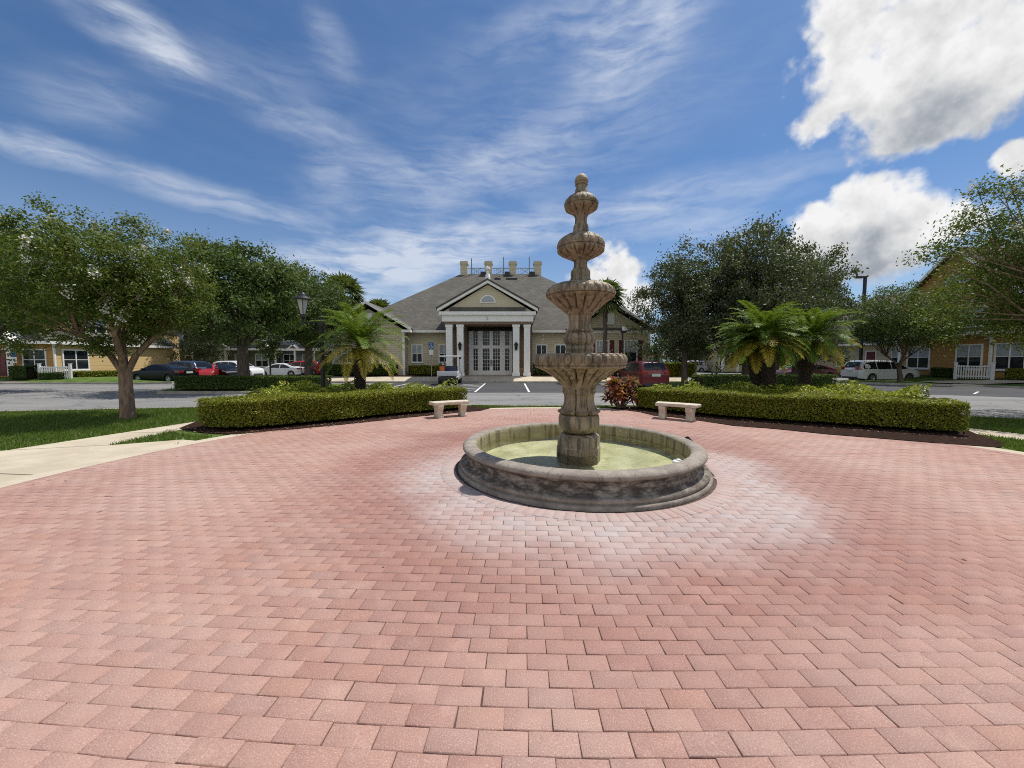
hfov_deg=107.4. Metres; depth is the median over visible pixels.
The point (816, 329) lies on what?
date palm
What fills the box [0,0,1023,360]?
sky
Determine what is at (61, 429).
grass
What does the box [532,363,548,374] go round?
foundation shrub
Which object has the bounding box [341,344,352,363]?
window
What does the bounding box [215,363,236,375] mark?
parked car
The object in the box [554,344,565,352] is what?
window
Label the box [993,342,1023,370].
window
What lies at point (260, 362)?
window
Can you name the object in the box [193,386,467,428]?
hedge
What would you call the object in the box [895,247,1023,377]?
town house
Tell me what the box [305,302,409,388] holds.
date palm
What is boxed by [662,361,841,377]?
ground
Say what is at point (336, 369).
foundation shrub
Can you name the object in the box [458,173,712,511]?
fountain
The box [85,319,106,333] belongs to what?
window
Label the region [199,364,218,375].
parked car
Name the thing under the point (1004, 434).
sidewalk
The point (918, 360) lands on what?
window
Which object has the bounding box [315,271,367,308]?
fan palm
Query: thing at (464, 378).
sidewalk
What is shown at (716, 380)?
hedge
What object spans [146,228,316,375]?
live oak
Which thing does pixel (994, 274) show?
crape myrtle
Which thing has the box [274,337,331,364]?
town house
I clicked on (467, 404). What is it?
kerb
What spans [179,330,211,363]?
town house
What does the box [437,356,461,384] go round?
golf cart
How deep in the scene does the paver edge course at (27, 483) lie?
6.36 m
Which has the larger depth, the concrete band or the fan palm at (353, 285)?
the fan palm at (353, 285)
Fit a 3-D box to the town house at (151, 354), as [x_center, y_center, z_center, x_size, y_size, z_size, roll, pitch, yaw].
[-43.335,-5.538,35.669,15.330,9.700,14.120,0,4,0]
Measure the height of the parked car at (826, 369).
1.490 m
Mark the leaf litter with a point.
(471, 410)
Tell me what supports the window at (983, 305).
in the town house at (923, 362)
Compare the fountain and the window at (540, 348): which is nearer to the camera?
the fountain
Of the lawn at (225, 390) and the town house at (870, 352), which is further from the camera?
the town house at (870, 352)
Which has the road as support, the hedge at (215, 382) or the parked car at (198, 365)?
the parked car at (198, 365)
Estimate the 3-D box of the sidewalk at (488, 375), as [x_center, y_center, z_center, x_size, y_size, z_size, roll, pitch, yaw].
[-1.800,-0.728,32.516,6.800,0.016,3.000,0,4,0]
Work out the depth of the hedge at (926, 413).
9.41 m
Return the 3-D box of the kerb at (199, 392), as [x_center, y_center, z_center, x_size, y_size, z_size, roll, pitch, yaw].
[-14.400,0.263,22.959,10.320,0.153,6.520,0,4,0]
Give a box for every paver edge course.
[0,408,1023,492]
[440,450,735,521]
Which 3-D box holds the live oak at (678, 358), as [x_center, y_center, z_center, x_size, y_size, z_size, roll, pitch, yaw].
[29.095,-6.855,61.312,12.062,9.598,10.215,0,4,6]
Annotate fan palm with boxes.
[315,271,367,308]
[369,298,389,307]
[593,277,627,379]
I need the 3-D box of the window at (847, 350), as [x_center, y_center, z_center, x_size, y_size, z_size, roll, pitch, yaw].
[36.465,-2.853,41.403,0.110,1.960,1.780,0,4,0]
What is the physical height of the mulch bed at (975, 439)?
0.001 m
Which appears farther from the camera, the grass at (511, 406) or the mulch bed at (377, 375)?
the mulch bed at (377, 375)
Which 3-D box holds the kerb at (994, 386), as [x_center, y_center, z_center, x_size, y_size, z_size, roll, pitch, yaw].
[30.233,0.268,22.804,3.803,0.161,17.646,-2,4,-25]
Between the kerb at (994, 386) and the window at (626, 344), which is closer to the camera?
the kerb at (994, 386)
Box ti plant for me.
[600,374,641,407]
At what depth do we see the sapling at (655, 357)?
30.81 m
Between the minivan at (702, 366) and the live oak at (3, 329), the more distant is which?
the minivan at (702, 366)
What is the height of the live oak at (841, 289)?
10.174 m
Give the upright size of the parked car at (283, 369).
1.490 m
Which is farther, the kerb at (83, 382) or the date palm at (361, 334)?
the kerb at (83, 382)
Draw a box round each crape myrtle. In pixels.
[0,191,227,418]
[896,164,1023,356]
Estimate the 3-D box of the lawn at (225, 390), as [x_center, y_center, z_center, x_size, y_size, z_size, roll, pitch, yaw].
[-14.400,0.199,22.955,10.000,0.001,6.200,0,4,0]
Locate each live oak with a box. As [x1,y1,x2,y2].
[0,210,112,346]
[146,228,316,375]
[159,315,229,363]
[255,256,357,375]
[622,229,763,383]
[654,320,711,361]
[687,210,868,374]
[706,246,866,373]
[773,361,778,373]
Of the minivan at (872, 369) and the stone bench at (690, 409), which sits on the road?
the minivan at (872, 369)
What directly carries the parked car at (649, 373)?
on the road
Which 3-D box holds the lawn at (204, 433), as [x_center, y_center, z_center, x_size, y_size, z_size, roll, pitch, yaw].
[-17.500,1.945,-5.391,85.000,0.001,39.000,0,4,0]
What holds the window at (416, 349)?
in the clubhouse
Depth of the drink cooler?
26.64 m
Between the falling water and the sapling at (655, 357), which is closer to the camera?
the falling water
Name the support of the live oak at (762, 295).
on the lawn at (675, 384)
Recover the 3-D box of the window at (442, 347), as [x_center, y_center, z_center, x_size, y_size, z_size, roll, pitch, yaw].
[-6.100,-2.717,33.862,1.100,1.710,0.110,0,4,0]
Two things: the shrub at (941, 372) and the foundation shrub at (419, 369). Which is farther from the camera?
the foundation shrub at (419, 369)
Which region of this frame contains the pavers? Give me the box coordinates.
[0,409,1023,767]
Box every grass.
[0,406,211,450]
[471,404,611,407]
[961,414,1023,451]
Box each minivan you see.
[688,360,707,371]
[841,360,919,379]
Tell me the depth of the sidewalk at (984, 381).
25.77 m
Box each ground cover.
[246,378,457,395]
[652,379,931,397]
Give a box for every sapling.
[252,335,286,374]
[645,338,668,360]
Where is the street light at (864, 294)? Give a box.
[854,276,866,359]
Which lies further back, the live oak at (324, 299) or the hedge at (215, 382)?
the live oak at (324, 299)
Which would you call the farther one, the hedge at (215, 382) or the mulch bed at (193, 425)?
the hedge at (215, 382)
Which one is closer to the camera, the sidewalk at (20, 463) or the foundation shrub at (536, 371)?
the sidewalk at (20, 463)
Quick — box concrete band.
[0,407,1023,487]
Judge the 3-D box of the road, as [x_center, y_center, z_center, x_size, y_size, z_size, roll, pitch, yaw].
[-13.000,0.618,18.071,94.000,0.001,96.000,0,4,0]
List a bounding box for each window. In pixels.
[22,349,47,370]
[61,349,90,370]
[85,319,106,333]
[255,354,268,367]
[283,354,293,363]
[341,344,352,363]
[411,344,422,362]
[438,344,445,362]
[536,344,546,353]
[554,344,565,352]
[595,340,609,352]
[624,340,637,362]
[835,349,850,366]
[891,347,897,361]
[906,346,930,369]
[955,344,983,370]
[960,305,986,327]
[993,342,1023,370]
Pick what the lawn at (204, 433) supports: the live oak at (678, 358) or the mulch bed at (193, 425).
the mulch bed at (193, 425)
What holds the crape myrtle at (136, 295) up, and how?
on the lawn at (204, 433)
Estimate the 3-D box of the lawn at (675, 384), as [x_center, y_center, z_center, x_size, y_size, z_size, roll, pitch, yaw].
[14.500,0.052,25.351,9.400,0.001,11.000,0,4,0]
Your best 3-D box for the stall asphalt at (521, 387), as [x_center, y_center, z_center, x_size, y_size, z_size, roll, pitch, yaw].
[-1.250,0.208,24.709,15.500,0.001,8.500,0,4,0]
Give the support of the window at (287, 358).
in the town house at (292, 353)
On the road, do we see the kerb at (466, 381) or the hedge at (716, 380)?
the kerb at (466, 381)
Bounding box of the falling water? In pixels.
[531,245,629,445]
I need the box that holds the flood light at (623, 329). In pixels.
[620,327,626,353]
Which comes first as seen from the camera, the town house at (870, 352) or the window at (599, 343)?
the window at (599, 343)
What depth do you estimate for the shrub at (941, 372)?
29.44 m
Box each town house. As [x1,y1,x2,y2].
[0,277,179,376]
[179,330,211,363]
[210,317,280,367]
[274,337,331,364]
[690,317,741,371]
[815,291,908,374]
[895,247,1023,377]
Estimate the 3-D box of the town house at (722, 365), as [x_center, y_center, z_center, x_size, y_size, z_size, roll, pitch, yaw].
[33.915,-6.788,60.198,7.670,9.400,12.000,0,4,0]
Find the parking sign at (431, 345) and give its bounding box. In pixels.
[429,341,433,376]
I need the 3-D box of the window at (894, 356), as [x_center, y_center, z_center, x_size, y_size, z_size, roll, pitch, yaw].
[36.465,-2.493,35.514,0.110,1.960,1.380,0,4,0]
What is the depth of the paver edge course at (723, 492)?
4.16 m
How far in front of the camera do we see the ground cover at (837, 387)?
11.34 m
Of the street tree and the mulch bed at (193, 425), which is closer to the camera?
the mulch bed at (193, 425)
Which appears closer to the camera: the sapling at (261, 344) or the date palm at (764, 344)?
the date palm at (764, 344)
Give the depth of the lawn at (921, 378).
28.74 m
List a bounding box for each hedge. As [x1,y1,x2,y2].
[171,375,331,390]
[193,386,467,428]
[614,362,696,377]
[633,386,970,433]
[688,373,837,388]
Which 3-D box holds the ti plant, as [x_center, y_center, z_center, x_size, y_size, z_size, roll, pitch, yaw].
[3.670,0.255,12.702,1.468,1.200,1.362,2,4,28]
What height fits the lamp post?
3.913 m
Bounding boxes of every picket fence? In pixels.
[37,363,72,379]
[953,362,995,379]
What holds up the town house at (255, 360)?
on the lawn
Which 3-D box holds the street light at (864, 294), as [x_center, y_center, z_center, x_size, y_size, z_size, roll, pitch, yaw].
[33.803,-5.503,36.733,1.050,9.940,0.360,0,4,0]
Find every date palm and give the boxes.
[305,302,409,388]
[708,314,802,385]
[715,299,811,390]
[777,307,869,388]
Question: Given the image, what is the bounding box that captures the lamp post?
[293,292,325,387]
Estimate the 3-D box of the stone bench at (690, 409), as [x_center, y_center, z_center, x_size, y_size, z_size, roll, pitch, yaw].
[4.534,0.748,10.345,1.151,0.443,0.471,3,4,38]
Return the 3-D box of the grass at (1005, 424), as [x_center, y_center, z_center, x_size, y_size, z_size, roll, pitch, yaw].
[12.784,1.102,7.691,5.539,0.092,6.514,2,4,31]
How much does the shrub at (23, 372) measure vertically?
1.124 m
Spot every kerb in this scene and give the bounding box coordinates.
[0,382,173,383]
[14,404,1020,418]
[156,384,369,393]
[330,381,688,382]
[834,381,1023,388]
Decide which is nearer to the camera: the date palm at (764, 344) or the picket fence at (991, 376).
the date palm at (764, 344)
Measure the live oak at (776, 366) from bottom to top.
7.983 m
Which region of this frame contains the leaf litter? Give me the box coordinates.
[166,408,967,438]
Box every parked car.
[132,364,198,380]
[167,361,210,369]
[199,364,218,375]
[213,361,263,375]
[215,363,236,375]
[262,363,303,375]
[290,361,320,374]
[617,361,669,386]
[776,364,839,376]
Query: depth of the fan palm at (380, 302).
50.62 m
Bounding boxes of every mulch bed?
[181,406,488,433]
[285,375,436,375]
[608,406,1004,446]
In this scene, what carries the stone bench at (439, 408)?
on the pavers
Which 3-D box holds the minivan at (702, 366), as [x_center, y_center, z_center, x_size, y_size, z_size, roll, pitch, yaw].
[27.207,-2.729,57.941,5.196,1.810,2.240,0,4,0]
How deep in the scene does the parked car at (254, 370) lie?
37.59 m
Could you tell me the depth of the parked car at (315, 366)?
43.28 m
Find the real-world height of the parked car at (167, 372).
1.490 m
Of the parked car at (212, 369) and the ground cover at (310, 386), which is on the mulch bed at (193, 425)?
the ground cover at (310, 386)
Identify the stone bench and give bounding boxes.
[429,400,469,417]
[655,401,700,421]
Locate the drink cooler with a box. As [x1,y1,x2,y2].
[439,364,444,370]
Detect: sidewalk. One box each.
[0,422,193,481]
[327,376,688,380]
[465,375,511,375]
[924,380,1023,383]
[966,428,1023,439]
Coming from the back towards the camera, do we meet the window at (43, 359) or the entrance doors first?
the entrance doors
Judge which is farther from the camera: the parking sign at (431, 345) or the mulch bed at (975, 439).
the parking sign at (431, 345)
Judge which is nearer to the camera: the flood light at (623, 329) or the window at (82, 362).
the flood light at (623, 329)
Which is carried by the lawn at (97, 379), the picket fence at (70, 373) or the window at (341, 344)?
the picket fence at (70, 373)
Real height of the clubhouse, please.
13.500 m
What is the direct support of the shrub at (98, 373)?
on the lawn at (97, 379)
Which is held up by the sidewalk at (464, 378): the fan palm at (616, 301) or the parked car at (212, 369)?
the fan palm at (616, 301)
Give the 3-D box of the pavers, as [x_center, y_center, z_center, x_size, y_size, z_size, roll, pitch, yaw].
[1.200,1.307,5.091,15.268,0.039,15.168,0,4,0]
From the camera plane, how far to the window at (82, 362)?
31.04 m
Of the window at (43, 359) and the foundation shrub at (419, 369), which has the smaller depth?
the window at (43, 359)
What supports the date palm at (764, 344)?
on the mulch bed at (975, 439)
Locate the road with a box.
[0,371,1023,417]
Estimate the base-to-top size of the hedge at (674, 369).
1.366 m
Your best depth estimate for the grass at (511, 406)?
13.13 m
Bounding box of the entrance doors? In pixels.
[469,331,511,374]
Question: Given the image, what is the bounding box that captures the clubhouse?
[324,257,656,375]
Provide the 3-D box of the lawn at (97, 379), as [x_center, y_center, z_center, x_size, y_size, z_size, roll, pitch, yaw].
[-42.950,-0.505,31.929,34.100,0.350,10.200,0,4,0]
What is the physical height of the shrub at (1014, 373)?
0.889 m
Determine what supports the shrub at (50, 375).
on the lawn at (97, 379)
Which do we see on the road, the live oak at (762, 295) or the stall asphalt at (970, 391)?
the stall asphalt at (970, 391)
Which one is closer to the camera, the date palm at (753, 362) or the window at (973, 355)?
the date palm at (753, 362)
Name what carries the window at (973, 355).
in the town house at (923, 362)
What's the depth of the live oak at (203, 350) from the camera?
39.83 m
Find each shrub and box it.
[6,365,37,379]
[35,371,67,379]
[72,370,117,376]
[330,363,397,375]
[408,365,439,374]
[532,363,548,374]
[928,367,962,376]
[1004,368,1023,379]
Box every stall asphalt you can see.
[391,383,609,392]
[842,384,1023,396]
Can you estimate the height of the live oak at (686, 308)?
10.321 m
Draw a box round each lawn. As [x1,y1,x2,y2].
[0,376,172,381]
[0,405,1021,451]
[163,384,353,390]
[668,382,853,390]
[837,375,1023,385]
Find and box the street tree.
[843,279,979,380]

